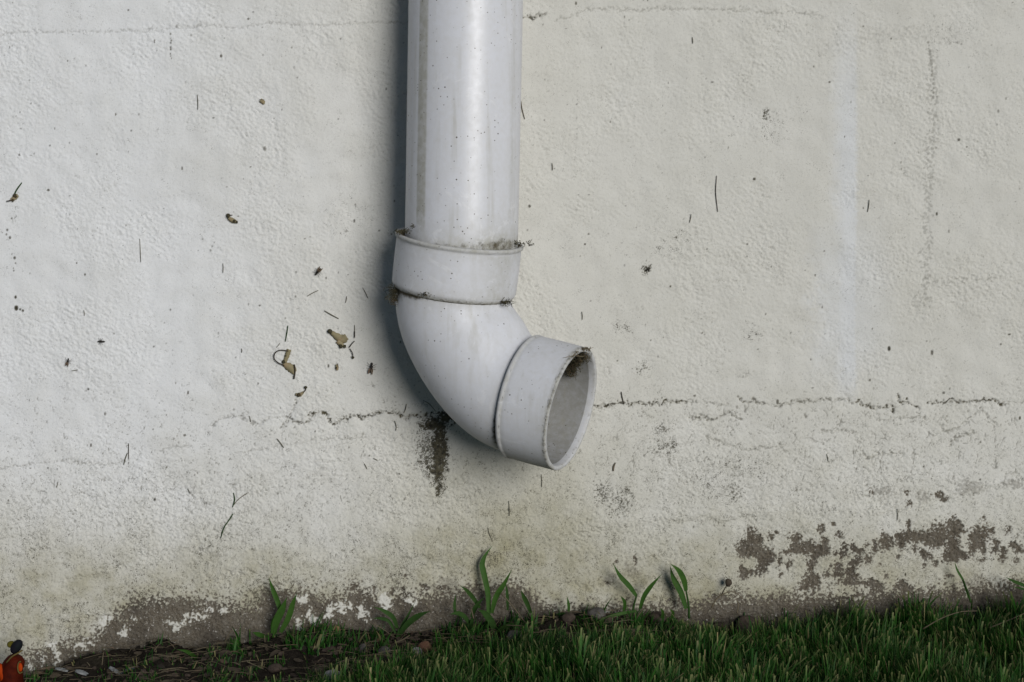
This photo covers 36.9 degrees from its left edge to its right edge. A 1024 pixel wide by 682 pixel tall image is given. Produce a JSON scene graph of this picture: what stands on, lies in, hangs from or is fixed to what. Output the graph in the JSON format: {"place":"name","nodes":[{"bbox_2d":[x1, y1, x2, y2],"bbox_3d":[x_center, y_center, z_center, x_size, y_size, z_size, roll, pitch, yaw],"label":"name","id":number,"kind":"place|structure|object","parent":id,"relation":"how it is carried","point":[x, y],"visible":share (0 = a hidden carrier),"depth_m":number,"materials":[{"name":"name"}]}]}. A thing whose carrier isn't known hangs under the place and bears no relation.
{"place":"outdoors","nodes":[
{"label":"outdoors","id":0,"kind":"place"},
{"bbox_2d":[177,649,199,658],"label":"grass weed","id":1,"kind":"object","parent":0,"point":[190,653],"depth_m":1.52,"materials":[{"name":"green plant"}]},
{"bbox_2d":[23,598,723,681],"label":"sparse grass","id":2,"kind":"structure","parent":0,"point":[374,636],"depth_m":1.51,"materials":[{"name":"green plant"}]},
{"bbox_2d":[24,613,1022,681],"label":"ground","id":3,"kind":"structure","parent":0,"point":[291,654],"depth_m":1.51,"materials":[{"name":"soil"}]},
{"bbox_2d":[0,639,24,681],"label":"garden ornament","id":4,"kind":"object","parent":3,"relation":"on","point":[12,666],"visible":1,"depth_m":1.48,"materials":[{"name":"red ceramic"}]},
{"bbox_2d":[55,667,67,671],"bbox_3d":[-0.448,0.327,1.529,0.013,0.004,0.002,0,8,0],"label":"paint flake","id":5,"kind":"object","parent":3,"relation":"on","point":[59,669],"visible":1,"depth_m":1.53,"materials":[{"name":"white paint"}]},
{"bbox_2d":[75,669,88,675],"bbox_3d":[-0.425,0.328,1.517,0.013,0.006,0.003,0,8,0],"label":"paint flake","id":6,"kind":"object","parent":3,"relation":"on","point":[81,672],"visible":1,"depth_m":1.52,"materials":[{"name":"white paint"}]},
{"bbox_2d":[109,666,133,674],"bbox_3d":[-0.380,0.326,1.506,0.031,0.015,0.006,0,8,0],"label":"paint flake","id":7,"kind":"object","parent":3,"relation":"on","point":[111,668],"visible":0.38,"depth_m":1.51,"materials":[{"name":"white paint"}]},
{"bbox_2d":[253,579,296,641],"bbox_3d":[-0.235,0.283,1.532,0.046,0.093,0.017,0,8,0],"label":"grass weed","id":8,"kind":"object","parent":3,"relation":"on","point":[277,618],"depth_m":1.53,"materials":[{"name":"green plant"}]},
{"bbox_2d":[267,663,282,672],"bbox_3d":[-0.225,0.310,1.455,0.014,0.008,0.011,0,8,0],"label":"stone","id":9,"kind":"object","parent":3,"relation":"on","point":[274,667],"visible":1,"depth_m":1.45,"materials":[{"name":"brown stone"}]},
{"bbox_2d":[323,669,339,681],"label":"stone","id":10,"kind":"object","parent":3,"relation":"on","point":[328,672],"visible":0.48,"depth_m":1.40,"materials":[{"name":"grey stone"}]},
{"bbox_2d":[358,643,365,653],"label":"stone","id":11,"kind":"object","parent":3,"relation":"on","point":[363,646],"visible":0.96,"depth_m":1.51,"materials":[{"name":"grey stone"}]},
{"bbox_2d":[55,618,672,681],"bbox_3d":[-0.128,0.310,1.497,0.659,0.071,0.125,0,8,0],"label":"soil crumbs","id":12,"kind":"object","parent":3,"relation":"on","point":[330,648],"visible":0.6,"depth_m":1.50,"materials":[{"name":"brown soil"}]},
{"bbox_2d":[24,608,722,681],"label":"straw litter","id":13,"kind":"object","parent":3,"relation":"on","point":[227,642],"visible":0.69,"depth_m":1.51,"materials":[{"name":"brown plant"}]},
{"bbox_2d":[378,646,390,653],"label":"stone","id":14,"kind":"object","parent":3,"relation":"on","point":[382,648],"visible":0.55,"depth_m":1.50,"materials":[{"name":"grey stone"}]},
{"bbox_2d":[374,605,429,637],"bbox_3d":[-0.110,0.284,1.532,0.060,0.045,0.016,0,8,0],"label":"grass weed","id":15,"kind":"object","parent":3,"relation":"on","point":[405,624],"depth_m":1.53,"materials":[{"name":"green plant"}]},
{"bbox_2d":[417,641,431,652],"bbox_3d":[-0.085,0.299,1.500,0.014,0.012,0.011,0,8,0],"label":"stone","id":16,"kind":"object","parent":3,"relation":"on","point":[423,645],"visible":0.82,"depth_m":1.50,"materials":[{"name":"brown stone"}]},
{"bbox_2d":[449,548,531,633],"bbox_3d":[-0.016,0.254,1.525,0.088,0.095,0.038,1,8,8],"label":"grass weed","id":17,"kind":"object","parent":3,"relation":"on","point":[490,608],"depth_m":1.53,"materials":[{"name":"green plant"}]},
{"bbox_2d":[0,0,1023,677],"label":"rendered wall","id":18,"kind":"structure","parent":3,"relation":"on","point":[808,366],"depth_m":1.51,"materials":[{"name":"white paint"}]},
{"bbox_2d":[6,194,18,201],"bbox_3d":[-0.486,-0.139,1.494,0.012,0.008,0.002,0,8,0],"label":"dried scrap","id":19,"kind":"object","parent":18,"relation":"attached to","point":[14,197],"visible":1,"depth_m":1.49,"materials":[{"name":"beige plant"}]},
{"bbox_2d":[226,213,237,222],"bbox_3d":[-0.273,-0.119,1.495,0.011,0.010,0.003,0,8,0],"label":"dried scrap","id":20,"kind":"object","parent":18,"relation":"attached to","point":[231,219],"visible":1,"depth_m":1.50,"materials":[{"name":"beige plant"}]},
{"bbox_2d":[273,349,296,378],"bbox_3d":[-0.224,0.023,1.515,0.022,0.030,0.003,0,8,0],"label":"dried scrap","id":21,"kind":"object","parent":18,"relation":"attached to","point":[290,367],"visible":1,"depth_m":1.51,"materials":[{"name":"beige plant"}]},
{"bbox_2d":[295,386,306,396],"bbox_3d":[-0.208,0.050,1.519,0.012,0.011,0.002,0,8,0],"label":"dried scrap","id":22,"kind":"object","parent":18,"relation":"attached to","point":[299,394],"visible":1,"depth_m":1.52,"materials":[{"name":"brown plant"}]},
{"bbox_2d":[314,266,322,276],"bbox_3d":[-0.190,-0.068,1.502,0.010,0.011,0.003,0,8,0],"label":"dead insect","id":23,"kind":"object","parent":18,"relation":"attached to","point":[319,269],"visible":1,"depth_m":1.50},
{"bbox_2d":[327,329,354,358],"bbox_3d":[-0.168,0.003,1.512,0.027,0.030,0.003,0,8,0],"label":"dried scrap","id":24,"kind":"object","parent":18,"relation":"attached to","point":[340,338],"visible":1,"depth_m":1.51,"materials":[{"name":"beige plant"}]},
{"bbox_2d":[367,362,375,373],"bbox_3d":[-0.139,0.027,1.516,0.010,0.012,0.003,0,8,0],"label":"dead insect","id":25,"kind":"object","parent":18,"relation":"attached to","point":[370,369],"visible":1,"depth_m":1.51},
{"bbox_2d":[392,0,596,469],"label":"downpipe","id":26,"kind":"object","parent":18,"relation":"attached to","point":[490,368],"visible":1,"depth_m":1.38,"materials":[{"name":"white plastic"}]},
{"bbox_2d":[383,284,398,305],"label":"dirt clump","id":27,"kind":"object","parent":26,"relation":"attached to","point":[392,294],"visible":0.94,"depth_m":1.42,"materials":[{"name":"soil"}]},
{"bbox_2d":[393,227,409,235],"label":"dirt clump","id":28,"kind":"object","parent":26,"relation":"on","point":[402,232],"visible":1,"depth_m":1.40,"materials":[{"name":"brown soil"}]},
{"bbox_2d":[500,297,513,306],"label":"dirt clump","id":29,"kind":"object","parent":26,"relation":"attached to","point":[505,301],"visible":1,"depth_m":1.40,"materials":[{"name":"soil"}]},
{"bbox_2d":[514,240,533,247],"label":"dirt clump","id":30,"kind":"object","parent":26,"relation":"on","point":[519,245],"visible":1,"depth_m":1.41,"materials":[{"name":"soil"}]},
{"bbox_2d":[564,352,591,378],"bbox_3d":[0.059,0.022,1.433,0.024,0.038,0.052,-3,8,-19],"label":"dirt clump","id":31,"kind":"object","parent":26,"relation":"attached to","point":[573,364],"visible":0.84,"depth_m":1.44,"materials":[{"name":"brown soil"}]},
{"bbox_2d":[564,347,592,357],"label":"straw tuft","id":32,"kind":"object","parent":26,"relation":"attached to","point":[586,348],"visible":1,"depth_m":1.40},
{"bbox_2d":[507,630,521,639],"bbox_3d":[0.003,0.287,1.502,0.016,0.010,0.014,0,8,0],"label":"stone","id":33,"kind":"object","parent":3,"relation":"on","point":[510,633],"visible":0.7,"depth_m":1.50,"materials":[{"name":"grey stone"}]},
{"bbox_2d":[562,612,575,621],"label":"stone","id":34,"kind":"object","parent":3,"relation":"on","point":[568,616],"visible":1,"depth_m":1.51,"materials":[{"name":"stone"}]},
{"bbox_2d":[558,597,580,618],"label":"grass weed","id":35,"kind":"object","parent":3,"relation":"on","point":[568,608],"depth_m":1.53,"materials":[{"name":"green plant"}]},
{"bbox_2d":[587,607,605,619],"bbox_3d":[0.084,0.272,1.530,0.019,0.012,0.017,0,8,0],"label":"stone","id":36,"kind":"object","parent":3,"relation":"on","point":[594,612],"visible":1,"depth_m":1.52,"materials":[{"name":"grey stone"}]},
{"bbox_2d":[581,564,661,621],"bbox_3d":[0.108,0.253,1.523,0.082,0.066,0.021,0,8,0],"label":"grass weed","id":37,"kind":"object","parent":3,"relation":"on","point":[628,585],"depth_m":1.53,"materials":[{"name":"green plant"}]},
{"bbox_2d":[273,591,1023,681],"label":"lawn grass","id":38,"kind":"structure","parent":3,"relation":"on","point":[782,653],"depth_m":1.42,"materials":[{"name":"green plant"}]},
{"bbox_2d":[922,611,966,628],"bbox_3d":[0.425,0.271,1.492,0.052,0.019,0.001,0,8,0],"label":"dead stalk","id":39,"kind":"object","parent":38,"relation":"on","point":[942,617],"visible":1,"depth_m":1.49,"materials":[{"name":"plant"}]},
{"bbox_2d":[989,613,1023,627],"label":"dead stalk","id":40,"kind":"object","parent":38,"relation":"on","point":[1004,621],"visible":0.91,"depth_m":1.48,"materials":[{"name":"plant"}]},
{"bbox_2d":[1006,577,1023,589],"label":"grass weed","id":41,"kind":"object","parent":38,"relation":"on","point":[1017,582],"depth_m":1.53,"materials":[{"name":"green plant"}]},
{"bbox_2d":[647,611,666,624],"bbox_3d":[0.145,0.278,1.541,0.019,0.013,0.018,0,8,0],"label":"stone","id":42,"kind":"object","parent":3,"relation":"on","point":[656,614],"visible":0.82,"depth_m":1.54,"materials":[{"name":"stone"}]},
{"bbox_2d":[661,564,689,619],"bbox_3d":[0.163,0.250,1.529,0.031,0.063,0.014,0,8,0],"label":"grass weed","id":43,"kind":"object","parent":3,"relation":"on","point":[677,585],"depth_m":1.53,"materials":[{"name":"green plant"}]},
{"bbox_2d":[712,622,728,634],"bbox_3d":[0.210,0.291,1.550,0.019,0.014,0.015,0,8,0],"label":"stone","id":44,"kind":"object","parent":3,"relation":"on","point":[719,624],"visible":0.37,"depth_m":1.55,"materials":[{"name":"grey stone"}]},
{"bbox_2d":[721,578,731,593],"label":"dead stalk","id":45,"kind":"object","parent":3,"relation":"on","point":[728,582],"visible":0.9,"depth_m":1.54,"materials":[{"name":"brown plant"}]},
{"bbox_2d":[711,591,742,607],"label":"dead stalk","id":46,"kind":"object","parent":3,"relation":"on","point":[721,595],"visible":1,"depth_m":1.52,"materials":[{"name":"plant"}]},
{"bbox_2d":[735,615,757,636],"bbox_3d":[0.238,0.290,1.553,0.026,0.026,0.024,0,8,0],"label":"stone","id":47,"kind":"object","parent":3,"relation":"on","point":[743,620],"visible":0.38,"depth_m":1.54,"materials":[{"name":"grey stone"}]},
{"bbox_2d":[907,603,934,614],"bbox_3d":[0.414,0.272,1.553,0.029,0.015,0.022,0,8,0],"label":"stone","id":48,"kind":"object","parent":3,"relation":"on","point":[923,607],"visible":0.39,"depth_m":1.55,"materials":[{"name":"grey stone"}]},
{"bbox_2d":[955,563,971,602],"bbox_3d":[0.450,0.240,1.533,0.017,0.041,0.007,0,8,0],"label":"grass weed","id":49,"kind":"object","parent":3,"relation":"on","point":[965,586],"depth_m":1.53,"materials":[{"name":"green plant"}]}
]}

